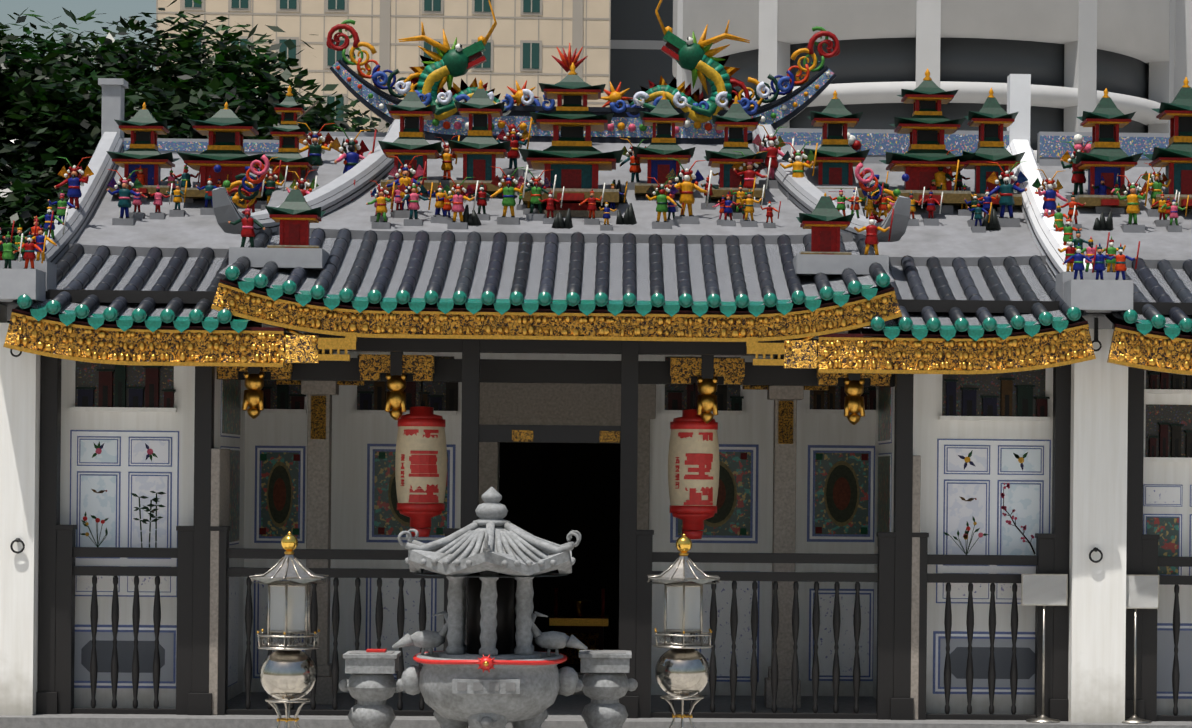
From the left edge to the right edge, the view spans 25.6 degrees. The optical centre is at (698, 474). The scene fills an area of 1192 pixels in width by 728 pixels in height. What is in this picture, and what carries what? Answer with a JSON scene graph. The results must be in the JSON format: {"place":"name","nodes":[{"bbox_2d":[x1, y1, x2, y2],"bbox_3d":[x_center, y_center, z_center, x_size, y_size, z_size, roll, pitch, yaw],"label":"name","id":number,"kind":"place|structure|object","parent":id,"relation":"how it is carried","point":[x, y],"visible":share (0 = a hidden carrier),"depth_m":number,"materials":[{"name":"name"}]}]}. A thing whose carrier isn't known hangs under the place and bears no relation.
{"place":"outdoors","nodes":[
{"label":"outdoors","id":0,"kind":"place"},
{"bbox_2d":[0,0,155,70],"label":"sky","id":1,"kind":"structure","parent":0,"point":[50,9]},
{"bbox_2d":[156,0,676,131],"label":"building","id":2,"kind":"structure","parent":0,"point":[621,41],"depth_m":171.24,"materials":[{"name":"beige"}]},
{"label":"ground","id":3,"kind":"structure","parent":0,"visible":0},
{"bbox_2d":[0,145,69,322],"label":"tree","id":4,"kind":"object","parent":3,"relation":"on","point":[13,197],"visible":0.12,"depth_m":34.97,"materials":[{"name":"green plant"}]},
{"bbox_2d":[0,0,389,209],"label":"tree","id":5,"kind":"object","parent":3,"relation":"on","point":[51,105],"visible":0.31,"depth_m":39.74,"materials":[{"name":"green plant"}]},
{"bbox_2d":[249,532,328,727],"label":"brass lamp","id":6,"kind":"object","parent":3,"relation":"on","point":[288,673],"visible":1,"depth_m":18.82,"materials":[{"name":"metal"}]},
{"bbox_2d":[339,649,401,727],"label":"stone pedestal","id":7,"kind":"object","parent":3,"relation":"on","point":[369,685],"visible":1,"depth_m":19.03,"materials":[{"name":"grey stone"}]},
{"bbox_2d":[392,487,587,727],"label":"incense burner","id":8,"kind":"object","parent":3,"relation":"on","point":[489,675],"visible":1,"depth_m":18.69,"materials":[{"name":"grey stone"}]},
{"bbox_2d":[499,442,620,663],"bbox_3d":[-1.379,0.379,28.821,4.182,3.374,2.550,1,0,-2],"label":"doorway","id":9,"kind":"object","parent":3,"relation":"on","point":[556,493],"visible":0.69,"depth_m":29.99,"materials":[{"name":"paint"}]},
{"bbox_2d":[0,289,1191,727],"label":"temple walls","id":10,"kind":"structure","parent":3,"relation":"on","point":[1098,519],"depth_m":21.94,"materials":[{"name":"paint"}]},
{"bbox_2d":[0,78,357,366],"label":"roof","id":11,"kind":"structure","parent":10,"relation":"on","point":[94,249],"depth_m":21.23,"materials":[{"name":"tile"}]},
{"bbox_2d":[217,321,890,424],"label":"carved brackets","id":12,"kind":"object","parent":10,"relation":"on","point":[395,366],"visible":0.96,"depth_m":21.87,"materials":[{"name":"gold metal"}]},
{"bbox_2d":[10,317,1102,562],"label":"wall rings","id":13,"kind":"object","parent":10,"relation":"attached to","point":[1090,551],"visible":0.75,"depth_m":21.42,"materials":[{"name":"black"}]},
{"bbox_2d":[211,59,910,341],"bbox_3d":[-1.175,-2.533,23.201,5.930,2.913,4.695,1,0,-2],"label":"roof","id":14,"kind":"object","parent":10,"relation":"on","point":[707,278],"visible":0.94,"depth_m":22.02,"materials":[{"name":"tile"}]},
{"bbox_2d":[0,0,1191,279],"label":"roof figurines","id":15,"kind":"object","parent":14,"relation":"on","point":[570,162],"visible":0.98,"depth_m":24.10,"materials":[{"name":"ceramic"}]},
{"bbox_2d":[209,351,920,719],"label":"columns","id":16,"kind":"structure","parent":10,"relation":"on","point":[319,435],"depth_m":22.54,"materials":[{"name":"grey stone"}]},
{"bbox_2d":[479,382,655,694],"bbox_3d":[-1.253,0.517,23.898,1.709,2.951,0.400,1,0,-2],"label":"door frame","id":17,"kind":"object","parent":10,"relation":"on","point":[549,404],"visible":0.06,"depth_m":23.71,"materials":[{"name":"wood"}]},
{"bbox_2d":[36,333,1191,720],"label":"timber frame","id":18,"kind":"object","parent":10,"relation":"on","point":[470,371],"visible":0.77,"depth_m":21.57,"materials":[{"name":"black wood"}]},
{"bbox_2d":[395,381,446,536],"bbox_3d":[-2.329,-0.137,22.062,0.436,1.317,0.440,1,0,-2],"label":"red lantern","id":19,"kind":"object","parent":18,"relation":"attached to","point":[421,464],"visible":0.98,"depth_m":21.90,"materials":[{"name":"paper"}]},
{"bbox_2d":[668,383,719,538],"bbox_3d":[-0.036,-0.115,22.131,0.436,1.317,0.440,1,0,-2],"label":"red lantern","id":20,"kind":"object","parent":18,"relation":"hanging from","point":[693,468],"visible":1,"depth_m":21.96,"materials":[{"name":"paper"}]},
{"bbox_2d":[69,355,1191,698],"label":"door panels","id":21,"kind":"object","parent":10,"relation":"attached to","point":[993,495],"visible":0.71,"depth_m":21.98,"materials":[{"name":"paint"}]},
{"bbox_2d":[746,74,1132,374],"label":"roof","id":22,"kind":"structure","parent":10,"relation":"on","point":[951,257],"depth_m":21.71,"materials":[{"name":"tile"}]},
{"bbox_2d":[1037,132,1191,374],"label":"neighbour roof","id":23,"kind":"object","parent":10,"relation":"on","point":[1151,338],"visible":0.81,"depth_m":23.04,"materials":[{"name":"paint"}]},
{"bbox_2d":[579,650,637,727],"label":"stone pedestal","id":24,"kind":"object","parent":3,"relation":"on","point":[607,682],"visible":0.94,"depth_m":19.33,"materials":[{"name":"grey stone"}]},
{"bbox_2d":[647,534,719,727],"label":"brass lamp","id":25,"kind":"object","parent":3,"relation":"on","point":[682,671],"visible":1,"depth_m":19.38,"materials":[{"name":"metal"}]},
{"bbox_2d":[672,0,1191,160],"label":"building","id":26,"kind":"structure","parent":3,"relation":"on","point":[1074,58],"depth_m":121.34,"materials":[{"name":"concrete"}]},
{"bbox_2d":[1021,574,1067,722],"bbox_3d":[2.843,1.424,21.563,0.285,1.216,0.285,1,0,43],"label":"sign stand","id":27,"kind":"object","parent":3,"relation":"on","point":[1043,590],"visible":1,"depth_m":21.55,"materials":[{"name":"metal"}]},
{"bbox_2d":[1122,575,1158,723],"bbox_3d":[3.600,1.432,21.586,0.285,1.216,0.285,1,0,43],"label":"sign stand","id":28,"kind":"object","parent":3,"relation":"on","point":[1142,591],"visible":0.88,"depth_m":21.57,"materials":[{"name":"metal"}]}
]}

